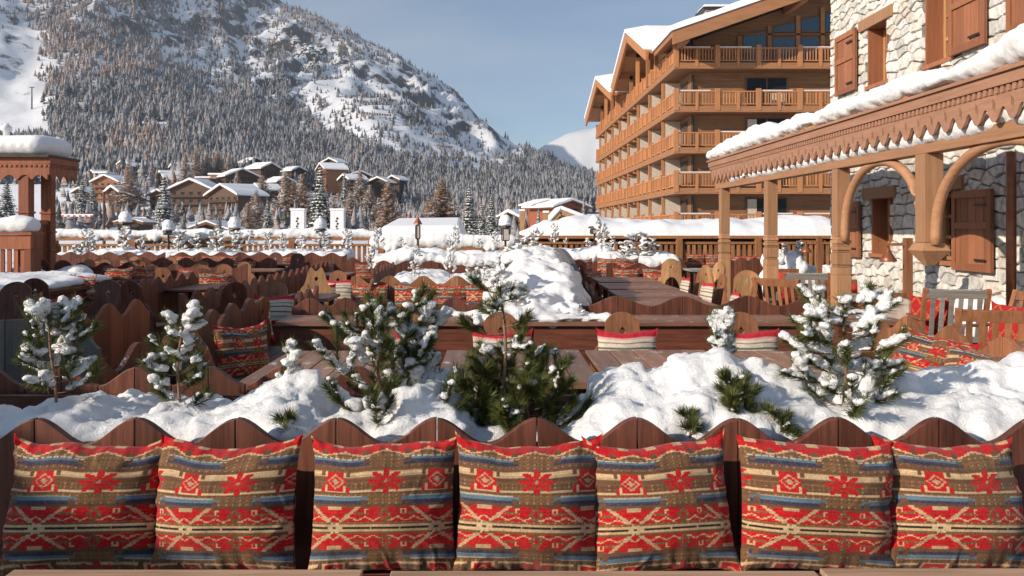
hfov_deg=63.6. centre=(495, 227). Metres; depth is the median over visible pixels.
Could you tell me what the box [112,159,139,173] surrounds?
chalet
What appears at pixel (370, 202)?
larch tree
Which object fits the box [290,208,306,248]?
white pillar
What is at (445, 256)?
dwarf pine
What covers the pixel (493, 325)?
alpine chair
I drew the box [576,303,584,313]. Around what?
dwarf pine
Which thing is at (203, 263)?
alpine chair
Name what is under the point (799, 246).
dwarf pine
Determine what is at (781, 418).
dwarf pine
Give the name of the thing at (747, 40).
window
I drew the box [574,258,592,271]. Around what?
kilim cushion
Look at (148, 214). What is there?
spruce tree
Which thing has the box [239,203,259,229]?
larch tree
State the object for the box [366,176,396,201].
chalet
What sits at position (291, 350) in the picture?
dwarf pine
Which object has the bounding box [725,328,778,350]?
striped cushion
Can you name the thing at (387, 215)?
larch tree
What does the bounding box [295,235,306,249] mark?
dwarf pine
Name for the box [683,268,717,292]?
wooden table
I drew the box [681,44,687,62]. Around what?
window
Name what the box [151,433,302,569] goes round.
kilim cushion
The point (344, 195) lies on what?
spruce tree
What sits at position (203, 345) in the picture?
kilim cushion
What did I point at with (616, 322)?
alpine chair
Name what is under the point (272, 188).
chalet
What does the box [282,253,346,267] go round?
scalloped bench
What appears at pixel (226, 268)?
alpine chair
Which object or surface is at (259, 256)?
scalloped bench
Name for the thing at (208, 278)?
kilim cushion
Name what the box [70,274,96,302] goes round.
kilim cushion
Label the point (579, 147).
mountain
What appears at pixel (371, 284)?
alpine chair
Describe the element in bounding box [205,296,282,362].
scalloped bench
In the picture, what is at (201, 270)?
scalloped bench
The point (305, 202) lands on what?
larch tree
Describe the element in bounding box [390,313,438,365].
alpine chair
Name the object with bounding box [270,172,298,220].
larch tree
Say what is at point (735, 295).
striped cushion
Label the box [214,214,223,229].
spruce tree
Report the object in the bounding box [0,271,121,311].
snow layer
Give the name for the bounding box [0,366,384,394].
scalloped bench
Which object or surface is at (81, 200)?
spruce tree
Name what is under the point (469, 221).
spruce tree
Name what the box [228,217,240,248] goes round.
garden lantern
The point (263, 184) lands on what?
larch tree
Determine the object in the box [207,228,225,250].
dwarf pine
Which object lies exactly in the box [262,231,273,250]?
dwarf pine
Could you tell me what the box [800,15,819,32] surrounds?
window
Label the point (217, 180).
village house
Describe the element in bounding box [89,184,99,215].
spruce tree
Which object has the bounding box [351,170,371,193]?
chalet
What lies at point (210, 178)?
village house
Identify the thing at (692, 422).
dwarf pine
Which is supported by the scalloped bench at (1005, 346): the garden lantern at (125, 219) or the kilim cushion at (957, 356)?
the kilim cushion at (957, 356)
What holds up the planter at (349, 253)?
on the terrace
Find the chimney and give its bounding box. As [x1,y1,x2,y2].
[543,211,548,219]
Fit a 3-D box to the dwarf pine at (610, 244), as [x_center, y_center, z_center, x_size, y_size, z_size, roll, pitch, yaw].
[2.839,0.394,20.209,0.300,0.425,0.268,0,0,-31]
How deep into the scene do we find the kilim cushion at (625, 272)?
14.92 m
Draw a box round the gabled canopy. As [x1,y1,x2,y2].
[548,206,584,220]
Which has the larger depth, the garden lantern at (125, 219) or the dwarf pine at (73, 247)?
the garden lantern at (125, 219)
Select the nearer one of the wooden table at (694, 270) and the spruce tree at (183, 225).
the wooden table at (694, 270)
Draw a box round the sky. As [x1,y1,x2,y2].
[280,0,739,149]
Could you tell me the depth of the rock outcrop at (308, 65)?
1236.84 m
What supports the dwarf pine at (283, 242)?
in the planter at (349, 253)
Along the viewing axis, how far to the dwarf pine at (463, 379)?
3.33 m
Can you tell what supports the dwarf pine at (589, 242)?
in the snow at (653, 260)
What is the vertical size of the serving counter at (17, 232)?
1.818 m
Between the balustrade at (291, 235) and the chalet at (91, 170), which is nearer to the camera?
the balustrade at (291, 235)
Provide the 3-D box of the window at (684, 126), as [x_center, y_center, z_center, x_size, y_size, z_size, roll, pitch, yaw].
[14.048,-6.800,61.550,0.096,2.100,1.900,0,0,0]
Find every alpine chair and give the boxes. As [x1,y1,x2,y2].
[0,282,32,319]
[24,278,50,298]
[41,260,50,271]
[54,260,71,270]
[82,259,94,266]
[84,279,120,319]
[98,259,110,264]
[101,265,114,274]
[116,280,168,351]
[133,260,145,266]
[155,267,171,280]
[167,256,175,263]
[196,261,208,266]
[196,265,210,270]
[210,256,220,261]
[215,282,246,314]
[217,264,237,282]
[237,262,255,284]
[256,297,271,345]
[265,283,287,345]
[269,252,286,274]
[285,253,305,273]
[300,268,331,305]
[329,270,346,280]
[365,278,373,302]
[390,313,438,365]
[484,312,517,333]
[575,260,602,296]
[580,264,602,300]
[590,312,639,372]
[692,270,701,296]
[712,274,726,304]
[732,312,758,333]
[750,282,757,296]
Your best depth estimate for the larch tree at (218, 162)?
399.09 m
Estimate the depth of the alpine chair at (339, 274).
12.95 m
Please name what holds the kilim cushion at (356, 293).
on the scalloped bench at (452, 281)
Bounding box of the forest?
[0,0,598,236]
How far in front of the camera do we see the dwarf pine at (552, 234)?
20.96 m
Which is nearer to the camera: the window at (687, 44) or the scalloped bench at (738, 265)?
the scalloped bench at (738, 265)
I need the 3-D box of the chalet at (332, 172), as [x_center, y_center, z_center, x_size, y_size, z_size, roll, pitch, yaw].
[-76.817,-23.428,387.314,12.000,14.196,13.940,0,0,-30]
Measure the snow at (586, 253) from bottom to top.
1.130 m
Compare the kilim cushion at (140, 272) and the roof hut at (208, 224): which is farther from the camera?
the roof hut at (208, 224)
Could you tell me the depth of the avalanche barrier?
878.00 m
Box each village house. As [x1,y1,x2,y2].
[92,171,116,177]
[194,176,215,182]
[208,173,222,183]
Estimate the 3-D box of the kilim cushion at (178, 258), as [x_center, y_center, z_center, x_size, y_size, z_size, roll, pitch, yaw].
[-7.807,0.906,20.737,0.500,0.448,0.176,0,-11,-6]
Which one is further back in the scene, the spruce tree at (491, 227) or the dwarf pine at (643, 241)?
the spruce tree at (491, 227)
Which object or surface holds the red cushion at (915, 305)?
on the slatted armchair at (961, 295)
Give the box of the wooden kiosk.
[0,124,79,270]
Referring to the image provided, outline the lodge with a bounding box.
[520,235,831,265]
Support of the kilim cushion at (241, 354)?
on the scalloped bench at (248, 314)
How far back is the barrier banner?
150.00 m
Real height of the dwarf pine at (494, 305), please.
0.749 m
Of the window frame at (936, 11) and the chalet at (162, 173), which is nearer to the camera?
the window frame at (936, 11)
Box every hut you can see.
[113,217,156,249]
[184,220,245,250]
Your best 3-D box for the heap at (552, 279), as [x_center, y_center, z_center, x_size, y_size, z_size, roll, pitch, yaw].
[0.123,0.887,11.417,2.020,1.326,7.966,0,0,0]
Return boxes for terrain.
[0,0,598,261]
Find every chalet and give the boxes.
[70,187,90,198]
[86,169,107,178]
[89,174,135,202]
[103,185,144,212]
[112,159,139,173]
[141,195,149,205]
[145,188,169,209]
[158,170,191,185]
[167,178,216,214]
[203,183,269,219]
[217,168,259,183]
[237,157,260,163]
[244,162,282,182]
[254,183,282,206]
[265,176,296,192]
[279,166,307,180]
[315,162,348,193]
[321,157,348,164]
[337,174,368,196]
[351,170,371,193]
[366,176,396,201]
[387,174,409,198]
[496,209,519,224]
[518,198,551,226]
[521,198,591,226]
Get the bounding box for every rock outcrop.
[289,35,300,45]
[295,42,319,62]
[302,61,320,72]
[316,44,326,55]
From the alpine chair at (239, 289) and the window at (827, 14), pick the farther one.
the window at (827, 14)
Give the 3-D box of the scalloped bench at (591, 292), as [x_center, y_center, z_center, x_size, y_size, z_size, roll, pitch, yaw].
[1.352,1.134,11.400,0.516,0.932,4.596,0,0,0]
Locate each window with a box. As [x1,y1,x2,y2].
[132,226,140,230]
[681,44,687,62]
[681,81,687,105]
[681,121,687,146]
[681,160,687,187]
[681,199,687,219]
[742,29,766,62]
[745,77,786,105]
[745,117,786,130]
[745,179,786,186]
[745,197,786,218]
[772,21,795,32]
[772,37,795,62]
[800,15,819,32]
[800,37,819,62]
[825,11,831,32]
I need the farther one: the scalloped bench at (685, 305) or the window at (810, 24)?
the window at (810, 24)
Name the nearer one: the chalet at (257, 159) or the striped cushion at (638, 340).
the striped cushion at (638, 340)
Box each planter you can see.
[0,347,1023,442]
[57,247,184,257]
[181,247,354,259]
[371,246,505,273]
[374,267,495,284]
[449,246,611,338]
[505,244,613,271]
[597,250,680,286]
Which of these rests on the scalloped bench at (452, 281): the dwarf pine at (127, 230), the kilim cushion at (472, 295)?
the kilim cushion at (472, 295)
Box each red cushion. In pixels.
[781,287,797,304]
[909,293,954,334]
[985,300,1023,345]
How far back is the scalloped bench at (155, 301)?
11.35 m
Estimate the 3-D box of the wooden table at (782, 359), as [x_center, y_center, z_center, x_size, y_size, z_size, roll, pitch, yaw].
[1.860,1.225,5.110,0.774,0.750,1.220,0,0,0]
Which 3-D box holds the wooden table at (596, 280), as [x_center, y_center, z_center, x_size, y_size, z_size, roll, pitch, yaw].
[2.075,1.215,13.300,0.950,0.770,1.194,0,0,0]
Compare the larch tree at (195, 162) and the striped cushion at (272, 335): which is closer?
the striped cushion at (272, 335)
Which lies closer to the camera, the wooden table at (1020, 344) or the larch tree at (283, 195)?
the wooden table at (1020, 344)
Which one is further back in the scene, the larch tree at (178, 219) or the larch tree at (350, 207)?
the larch tree at (178, 219)
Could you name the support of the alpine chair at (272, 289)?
on the terrace
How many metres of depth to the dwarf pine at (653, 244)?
19.78 m
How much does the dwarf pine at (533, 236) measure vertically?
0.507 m
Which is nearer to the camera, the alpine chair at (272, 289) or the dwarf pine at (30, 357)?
the dwarf pine at (30, 357)
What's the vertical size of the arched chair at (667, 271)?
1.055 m
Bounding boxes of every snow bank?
[5,262,13,271]
[519,215,831,235]
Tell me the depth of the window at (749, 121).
59.36 m
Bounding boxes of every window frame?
[864,20,888,90]
[868,198,891,257]
[921,0,957,70]
[936,192,950,265]
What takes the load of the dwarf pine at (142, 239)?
in the planter at (120, 251)
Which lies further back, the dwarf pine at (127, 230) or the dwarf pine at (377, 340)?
the dwarf pine at (127, 230)
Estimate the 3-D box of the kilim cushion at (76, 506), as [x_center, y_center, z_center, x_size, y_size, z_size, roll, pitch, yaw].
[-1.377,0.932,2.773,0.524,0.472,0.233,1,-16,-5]
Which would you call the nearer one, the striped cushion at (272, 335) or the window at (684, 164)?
the striped cushion at (272, 335)
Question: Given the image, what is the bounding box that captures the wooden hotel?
[584,0,831,219]
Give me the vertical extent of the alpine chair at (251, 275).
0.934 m
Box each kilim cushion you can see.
[0,433,171,575]
[14,290,43,300]
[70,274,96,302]
[103,266,132,285]
[120,259,142,265]
[128,265,155,283]
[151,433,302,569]
[171,331,214,381]
[175,255,194,262]
[179,268,207,272]
[198,271,230,295]
[214,317,268,380]
[218,256,237,260]
[233,260,255,274]
[275,257,290,267]
[308,435,456,570]
[352,284,388,304]
[355,263,379,282]
[394,282,431,305]
[432,284,466,308]
[453,431,602,570]
[465,283,486,304]
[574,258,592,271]
[581,429,741,570]
[584,270,602,292]
[597,257,620,276]
[612,267,638,276]
[616,257,638,267]
[642,267,668,284]
[686,253,704,267]
[705,253,717,267]
[731,255,751,260]
[736,435,894,570]
[742,255,760,260]
[871,434,1023,567]
[893,325,981,370]
[944,342,1005,367]
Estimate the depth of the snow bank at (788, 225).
26.15 m
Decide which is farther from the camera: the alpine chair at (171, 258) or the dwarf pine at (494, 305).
the alpine chair at (171, 258)
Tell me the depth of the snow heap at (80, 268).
14.34 m
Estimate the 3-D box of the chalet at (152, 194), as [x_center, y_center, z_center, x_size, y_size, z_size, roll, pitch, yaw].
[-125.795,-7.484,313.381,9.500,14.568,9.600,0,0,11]
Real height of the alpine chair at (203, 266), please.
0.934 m
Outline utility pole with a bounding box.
[88,191,117,247]
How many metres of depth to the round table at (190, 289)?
11.55 m
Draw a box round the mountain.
[538,127,598,172]
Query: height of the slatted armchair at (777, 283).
0.987 m
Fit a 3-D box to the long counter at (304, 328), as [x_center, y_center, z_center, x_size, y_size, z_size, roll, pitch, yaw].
[-0.870,1.205,7.750,2.239,0.710,0.594,0,0,0]
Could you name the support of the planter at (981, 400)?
on the terrace
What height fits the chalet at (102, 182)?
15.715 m
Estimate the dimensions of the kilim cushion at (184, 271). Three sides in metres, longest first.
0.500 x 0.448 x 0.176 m
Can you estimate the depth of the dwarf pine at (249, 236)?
22.76 m
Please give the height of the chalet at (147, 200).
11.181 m
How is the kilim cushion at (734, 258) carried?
on the scalloped bench at (738, 265)
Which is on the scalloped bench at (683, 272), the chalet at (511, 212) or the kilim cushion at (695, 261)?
the kilim cushion at (695, 261)
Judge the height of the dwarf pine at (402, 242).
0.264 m
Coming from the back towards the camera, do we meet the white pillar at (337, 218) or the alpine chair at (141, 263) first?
the white pillar at (337, 218)
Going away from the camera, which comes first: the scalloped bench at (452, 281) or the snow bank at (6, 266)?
the scalloped bench at (452, 281)
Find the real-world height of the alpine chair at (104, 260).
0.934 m
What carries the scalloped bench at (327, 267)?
on the terrace
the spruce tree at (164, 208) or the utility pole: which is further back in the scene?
the spruce tree at (164, 208)
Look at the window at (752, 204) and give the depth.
59.36 m
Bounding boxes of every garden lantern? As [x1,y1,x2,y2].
[118,211,131,246]
[162,220,174,248]
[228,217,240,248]
[314,218,326,247]
[414,213,421,247]
[499,215,511,246]
[588,215,600,244]
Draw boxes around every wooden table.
[6,570,362,575]
[97,274,133,279]
[235,268,284,278]
[239,350,405,383]
[277,263,289,265]
[290,293,339,305]
[316,272,355,279]
[390,571,818,575]
[441,350,593,394]
[527,315,795,393]
[585,350,705,371]
[591,277,660,296]
[598,283,679,298]
[608,290,701,298]
[628,298,717,305]
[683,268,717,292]
[733,351,840,378]
[802,312,899,358]
[820,568,1023,575]
[987,341,1023,351]
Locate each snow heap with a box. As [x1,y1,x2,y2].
[5,265,93,273]
[759,249,829,292]
[831,309,864,313]
[954,295,1018,336]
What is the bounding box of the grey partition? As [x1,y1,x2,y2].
[0,318,100,383]
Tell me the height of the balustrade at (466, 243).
1.436 m
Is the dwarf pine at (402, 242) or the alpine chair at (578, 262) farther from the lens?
the dwarf pine at (402, 242)
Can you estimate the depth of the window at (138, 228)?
89.86 m
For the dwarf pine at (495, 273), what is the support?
in the heap at (552, 279)
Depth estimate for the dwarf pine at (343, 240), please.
22.36 m
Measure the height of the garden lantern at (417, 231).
1.987 m
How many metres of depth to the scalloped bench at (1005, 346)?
5.72 m
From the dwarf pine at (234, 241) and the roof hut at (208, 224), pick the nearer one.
the dwarf pine at (234, 241)
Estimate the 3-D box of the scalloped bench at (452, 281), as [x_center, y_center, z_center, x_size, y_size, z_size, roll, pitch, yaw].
[-0.963,1.119,10.778,1.921,0.962,0.517,0,0,0]
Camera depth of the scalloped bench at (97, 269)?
16.16 m
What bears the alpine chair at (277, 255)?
on the terrace
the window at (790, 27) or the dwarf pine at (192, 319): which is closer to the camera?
the dwarf pine at (192, 319)
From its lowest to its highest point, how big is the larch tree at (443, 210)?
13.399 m
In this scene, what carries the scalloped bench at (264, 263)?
on the terrace
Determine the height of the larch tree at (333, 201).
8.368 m
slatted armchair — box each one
[751,277,801,305]
[777,272,830,304]
[906,288,991,343]
[954,308,1023,349]
[962,289,1023,343]
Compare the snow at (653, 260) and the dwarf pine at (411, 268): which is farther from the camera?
the snow at (653, 260)
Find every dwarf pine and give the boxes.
[8,292,109,402]
[71,243,82,254]
[76,229,95,253]
[116,226,133,249]
[134,234,151,249]
[135,299,216,408]
[171,229,187,251]
[188,233,203,249]
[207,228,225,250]
[230,230,243,250]
[244,229,257,248]
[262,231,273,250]
[268,405,304,432]
[271,334,306,377]
[278,232,287,246]
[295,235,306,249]
[306,279,476,432]
[312,231,333,250]
[339,228,352,250]
[364,245,376,271]
[372,228,384,250]
[381,298,455,388]
[398,237,406,246]
[408,260,421,276]
[412,245,419,254]
[440,354,525,428]
[442,236,456,276]
[450,225,460,246]
[453,267,551,431]
[460,337,594,434]
[464,267,471,279]
[473,238,482,247]
[473,260,492,284]
[480,256,512,297]
[491,231,499,244]
[497,245,515,259]
[502,279,531,304]
[515,235,528,248]
[527,228,543,246]
[548,223,558,245]
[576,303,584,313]
[584,237,592,247]
[593,220,609,249]
[605,236,615,250]
[618,240,631,257]
[623,230,651,255]
[640,237,660,255]
[672,403,706,437]
[702,303,741,354]
[711,362,766,417]
[746,397,804,439]
[771,275,919,421]
[779,243,788,256]
[794,241,803,253]
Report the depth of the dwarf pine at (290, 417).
3.14 m
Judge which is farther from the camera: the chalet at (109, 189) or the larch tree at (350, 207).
the chalet at (109, 189)
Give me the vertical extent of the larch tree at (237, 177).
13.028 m
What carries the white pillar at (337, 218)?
on the terrain
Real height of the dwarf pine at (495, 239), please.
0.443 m
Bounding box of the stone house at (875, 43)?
[830,0,1023,317]
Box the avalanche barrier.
[359,112,390,115]
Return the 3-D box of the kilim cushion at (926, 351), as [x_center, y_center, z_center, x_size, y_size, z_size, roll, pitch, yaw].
[2.961,0.934,5.632,0.502,0.499,0.184,17,-14,47]
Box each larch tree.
[109,162,148,208]
[173,153,193,183]
[175,205,182,222]
[187,149,206,177]
[198,153,216,175]
[210,151,226,172]
[222,155,234,172]
[232,171,240,183]
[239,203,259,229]
[241,190,272,228]
[258,174,276,206]
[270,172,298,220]
[282,181,309,222]
[290,174,314,221]
[327,196,351,227]
[343,193,368,226]
[347,170,375,207]
[357,185,382,221]
[363,181,406,230]
[419,196,435,217]
[422,179,462,217]
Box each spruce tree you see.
[0,181,17,217]
[73,178,92,217]
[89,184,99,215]
[145,208,157,242]
[151,176,177,246]
[178,217,187,229]
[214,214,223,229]
[260,199,274,228]
[306,166,332,228]
[339,172,347,205]
[461,188,478,234]
[475,203,491,251]
[484,195,498,235]
[535,208,540,223]
[581,198,586,214]
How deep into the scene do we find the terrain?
1073.33 m
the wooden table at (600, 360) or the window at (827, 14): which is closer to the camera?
the wooden table at (600, 360)
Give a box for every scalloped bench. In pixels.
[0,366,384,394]
[0,417,1023,575]
[56,252,165,267]
[71,257,172,266]
[71,299,149,369]
[76,262,143,273]
[89,314,227,384]
[139,272,198,339]
[150,264,247,282]
[169,252,269,261]
[178,257,276,280]
[178,268,224,277]
[178,278,280,345]
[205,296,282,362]
[257,267,306,305]
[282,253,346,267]
[292,297,482,314]
[297,285,318,304]
[306,260,333,280]
[334,258,371,283]
[351,276,485,303]
[371,262,394,282]
[376,260,437,274]
[582,296,807,342]
[583,282,598,304]
[606,263,671,296]
[673,257,716,289]
[731,257,762,295]
[874,316,1022,357]
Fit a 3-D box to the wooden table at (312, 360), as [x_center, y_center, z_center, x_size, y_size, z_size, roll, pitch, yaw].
[-0.963,1.224,5.110,0.920,0.752,1.220,0,0,0]
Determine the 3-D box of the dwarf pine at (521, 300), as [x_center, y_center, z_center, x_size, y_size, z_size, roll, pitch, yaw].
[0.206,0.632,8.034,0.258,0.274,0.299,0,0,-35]
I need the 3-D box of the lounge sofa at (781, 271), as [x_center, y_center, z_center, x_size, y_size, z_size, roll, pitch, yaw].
[5.242,1.120,14.620,0.478,0.760,0.640,0,0,0]
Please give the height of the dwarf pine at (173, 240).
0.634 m
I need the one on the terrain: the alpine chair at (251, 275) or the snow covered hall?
the snow covered hall
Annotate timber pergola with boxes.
[706,23,1023,306]
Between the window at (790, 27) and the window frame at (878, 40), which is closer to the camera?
the window frame at (878, 40)
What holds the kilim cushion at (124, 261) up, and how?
on the scalloped bench at (162, 262)
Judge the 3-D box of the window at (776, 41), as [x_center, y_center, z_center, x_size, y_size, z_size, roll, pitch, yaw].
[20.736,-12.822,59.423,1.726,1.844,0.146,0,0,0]
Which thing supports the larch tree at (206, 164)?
on the terrain
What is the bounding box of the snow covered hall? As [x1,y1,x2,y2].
[382,217,466,252]
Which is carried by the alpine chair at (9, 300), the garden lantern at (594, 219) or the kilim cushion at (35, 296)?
the kilim cushion at (35, 296)
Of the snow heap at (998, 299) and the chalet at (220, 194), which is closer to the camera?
the snow heap at (998, 299)
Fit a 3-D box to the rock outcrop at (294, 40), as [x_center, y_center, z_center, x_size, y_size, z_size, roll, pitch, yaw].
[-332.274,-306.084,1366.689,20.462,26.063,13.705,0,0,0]
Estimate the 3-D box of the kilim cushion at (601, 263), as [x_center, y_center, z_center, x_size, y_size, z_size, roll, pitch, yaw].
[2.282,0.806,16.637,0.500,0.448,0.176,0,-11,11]
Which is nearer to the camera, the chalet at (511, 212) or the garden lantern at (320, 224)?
the garden lantern at (320, 224)
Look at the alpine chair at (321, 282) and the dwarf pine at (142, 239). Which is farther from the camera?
the dwarf pine at (142, 239)
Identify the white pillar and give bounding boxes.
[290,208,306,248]
[329,208,345,248]
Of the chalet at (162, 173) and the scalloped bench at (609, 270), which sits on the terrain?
the chalet at (162, 173)
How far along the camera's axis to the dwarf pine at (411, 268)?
11.38 m
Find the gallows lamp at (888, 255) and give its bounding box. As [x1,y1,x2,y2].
[879,238,912,294]
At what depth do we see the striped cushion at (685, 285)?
13.05 m
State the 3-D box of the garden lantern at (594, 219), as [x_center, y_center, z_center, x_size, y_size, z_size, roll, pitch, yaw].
[2.761,0.621,23.000,0.367,1.958,0.364,0,0,0]
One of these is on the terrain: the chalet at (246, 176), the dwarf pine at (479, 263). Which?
the chalet at (246, 176)
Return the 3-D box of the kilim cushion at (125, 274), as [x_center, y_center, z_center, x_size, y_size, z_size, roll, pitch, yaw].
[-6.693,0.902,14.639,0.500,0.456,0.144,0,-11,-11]
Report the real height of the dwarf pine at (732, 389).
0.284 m
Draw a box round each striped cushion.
[47,297,72,317]
[254,294,294,323]
[268,308,275,341]
[307,283,336,302]
[327,280,350,300]
[388,332,433,350]
[472,328,532,349]
[596,328,657,350]
[680,276,690,292]
[699,281,714,302]
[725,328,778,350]
[729,289,740,300]
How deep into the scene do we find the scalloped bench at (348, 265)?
16.60 m
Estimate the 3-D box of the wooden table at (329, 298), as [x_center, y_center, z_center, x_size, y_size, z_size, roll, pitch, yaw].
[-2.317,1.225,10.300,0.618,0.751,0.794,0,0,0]
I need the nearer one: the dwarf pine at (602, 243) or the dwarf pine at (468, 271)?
the dwarf pine at (468, 271)
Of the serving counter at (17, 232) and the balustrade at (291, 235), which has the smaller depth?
the serving counter at (17, 232)
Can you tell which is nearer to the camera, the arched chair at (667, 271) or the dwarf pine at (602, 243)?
the arched chair at (667, 271)
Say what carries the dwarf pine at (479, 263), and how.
in the heap at (552, 279)
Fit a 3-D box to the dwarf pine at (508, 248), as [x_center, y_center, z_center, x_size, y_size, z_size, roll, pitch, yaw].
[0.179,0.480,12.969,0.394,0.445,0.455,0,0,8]
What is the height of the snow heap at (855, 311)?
0.046 m
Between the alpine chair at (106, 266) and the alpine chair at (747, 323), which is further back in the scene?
the alpine chair at (106, 266)
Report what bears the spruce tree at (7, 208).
on the terrain
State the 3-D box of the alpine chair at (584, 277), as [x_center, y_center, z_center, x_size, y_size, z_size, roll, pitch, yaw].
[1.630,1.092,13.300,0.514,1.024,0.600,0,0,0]
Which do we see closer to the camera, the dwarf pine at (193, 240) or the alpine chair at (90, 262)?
the alpine chair at (90, 262)
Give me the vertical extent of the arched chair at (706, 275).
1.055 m
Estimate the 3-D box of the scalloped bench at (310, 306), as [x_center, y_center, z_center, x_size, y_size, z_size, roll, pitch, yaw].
[-1.087,1.149,8.522,1.920,0.902,0.517,0,0,0]
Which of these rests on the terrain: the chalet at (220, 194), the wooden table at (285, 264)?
the chalet at (220, 194)
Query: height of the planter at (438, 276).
0.943 m
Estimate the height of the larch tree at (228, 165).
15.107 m
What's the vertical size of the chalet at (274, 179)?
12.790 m
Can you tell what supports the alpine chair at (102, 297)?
on the terrace
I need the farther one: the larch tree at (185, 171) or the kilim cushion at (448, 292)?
the larch tree at (185, 171)
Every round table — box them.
[86,289,163,294]
[163,284,226,299]
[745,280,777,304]
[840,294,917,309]
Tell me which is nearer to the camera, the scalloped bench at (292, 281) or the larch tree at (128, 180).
the scalloped bench at (292, 281)
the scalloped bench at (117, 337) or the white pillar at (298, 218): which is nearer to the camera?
the scalloped bench at (117, 337)
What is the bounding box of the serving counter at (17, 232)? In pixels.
[0,215,44,272]
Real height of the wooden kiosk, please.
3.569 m
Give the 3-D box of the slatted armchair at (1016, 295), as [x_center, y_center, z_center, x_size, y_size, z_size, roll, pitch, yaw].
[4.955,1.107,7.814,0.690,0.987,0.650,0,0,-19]
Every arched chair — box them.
[657,258,682,287]
[701,265,717,298]
[712,261,726,292]
[725,270,765,302]
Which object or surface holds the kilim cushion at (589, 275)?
on the alpine chair at (578, 262)
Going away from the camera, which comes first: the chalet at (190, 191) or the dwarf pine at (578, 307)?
the dwarf pine at (578, 307)
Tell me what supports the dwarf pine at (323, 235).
in the planter at (349, 253)
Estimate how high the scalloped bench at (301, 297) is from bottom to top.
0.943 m
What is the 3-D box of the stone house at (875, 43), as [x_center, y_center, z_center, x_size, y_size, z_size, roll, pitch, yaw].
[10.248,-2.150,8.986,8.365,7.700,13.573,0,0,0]
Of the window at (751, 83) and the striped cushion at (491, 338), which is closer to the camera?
the striped cushion at (491, 338)
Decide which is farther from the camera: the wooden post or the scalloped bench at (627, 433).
the wooden post
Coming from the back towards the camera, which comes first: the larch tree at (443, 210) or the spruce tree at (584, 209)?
the larch tree at (443, 210)
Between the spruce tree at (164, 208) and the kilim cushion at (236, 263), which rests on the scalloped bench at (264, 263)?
the kilim cushion at (236, 263)
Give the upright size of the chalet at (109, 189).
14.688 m
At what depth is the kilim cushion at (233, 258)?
20.65 m
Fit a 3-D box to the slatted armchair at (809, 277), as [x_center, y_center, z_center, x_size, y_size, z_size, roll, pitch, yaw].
[4.351,1.107,11.656,0.650,0.987,0.690,0,0,14]
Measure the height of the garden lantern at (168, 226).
1.840 m
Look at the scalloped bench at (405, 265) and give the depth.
17.60 m
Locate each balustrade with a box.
[56,228,381,261]
[369,233,518,253]
[518,236,830,265]
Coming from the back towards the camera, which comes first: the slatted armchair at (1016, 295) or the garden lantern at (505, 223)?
the garden lantern at (505, 223)
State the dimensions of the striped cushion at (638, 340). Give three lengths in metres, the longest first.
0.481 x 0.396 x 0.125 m
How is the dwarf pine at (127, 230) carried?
in the planter at (120, 251)
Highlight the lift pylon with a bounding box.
[29,87,34,108]
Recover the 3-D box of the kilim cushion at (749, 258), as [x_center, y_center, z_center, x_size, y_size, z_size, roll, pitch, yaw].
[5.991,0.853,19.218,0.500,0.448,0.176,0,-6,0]
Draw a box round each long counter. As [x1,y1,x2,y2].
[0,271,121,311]
[275,315,522,364]
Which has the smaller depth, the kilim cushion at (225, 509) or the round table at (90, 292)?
the kilim cushion at (225, 509)
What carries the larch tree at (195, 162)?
on the terrain
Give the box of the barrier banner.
[61,214,93,229]
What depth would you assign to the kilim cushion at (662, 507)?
2.70 m
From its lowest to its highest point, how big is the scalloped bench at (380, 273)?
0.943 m
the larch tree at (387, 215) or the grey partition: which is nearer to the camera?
the grey partition
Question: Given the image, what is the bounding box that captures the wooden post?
[519,209,524,230]
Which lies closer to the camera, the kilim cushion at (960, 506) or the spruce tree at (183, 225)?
the kilim cushion at (960, 506)
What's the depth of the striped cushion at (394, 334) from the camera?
6.30 m
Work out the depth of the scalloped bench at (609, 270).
15.10 m
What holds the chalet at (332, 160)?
on the terrain
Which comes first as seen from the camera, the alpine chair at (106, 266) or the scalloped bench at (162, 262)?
the alpine chair at (106, 266)
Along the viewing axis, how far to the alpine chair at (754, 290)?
10.18 m
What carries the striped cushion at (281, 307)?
on the scalloped bench at (211, 297)
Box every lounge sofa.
[779,269,811,290]
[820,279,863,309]
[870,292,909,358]
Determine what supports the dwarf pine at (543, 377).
in the planter at (981, 400)
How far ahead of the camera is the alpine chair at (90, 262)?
17.55 m
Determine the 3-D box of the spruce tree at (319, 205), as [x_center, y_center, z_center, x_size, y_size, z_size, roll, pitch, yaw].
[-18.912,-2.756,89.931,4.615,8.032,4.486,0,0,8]
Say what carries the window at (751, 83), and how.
in the wooden hotel
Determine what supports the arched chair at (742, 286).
on the terrace
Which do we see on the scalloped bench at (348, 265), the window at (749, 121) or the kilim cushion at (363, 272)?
the kilim cushion at (363, 272)
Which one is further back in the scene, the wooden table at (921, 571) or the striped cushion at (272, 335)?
the striped cushion at (272, 335)
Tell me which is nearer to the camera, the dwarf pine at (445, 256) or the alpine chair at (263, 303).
the alpine chair at (263, 303)
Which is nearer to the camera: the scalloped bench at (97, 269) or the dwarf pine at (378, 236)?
the scalloped bench at (97, 269)
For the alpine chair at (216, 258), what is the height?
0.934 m
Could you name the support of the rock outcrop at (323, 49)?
on the terrain
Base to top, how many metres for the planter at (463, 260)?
1.099 m
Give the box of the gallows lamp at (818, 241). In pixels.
[800,237,825,284]
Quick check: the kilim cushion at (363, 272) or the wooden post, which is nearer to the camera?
the kilim cushion at (363, 272)
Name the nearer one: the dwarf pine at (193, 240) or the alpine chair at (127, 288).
the alpine chair at (127, 288)

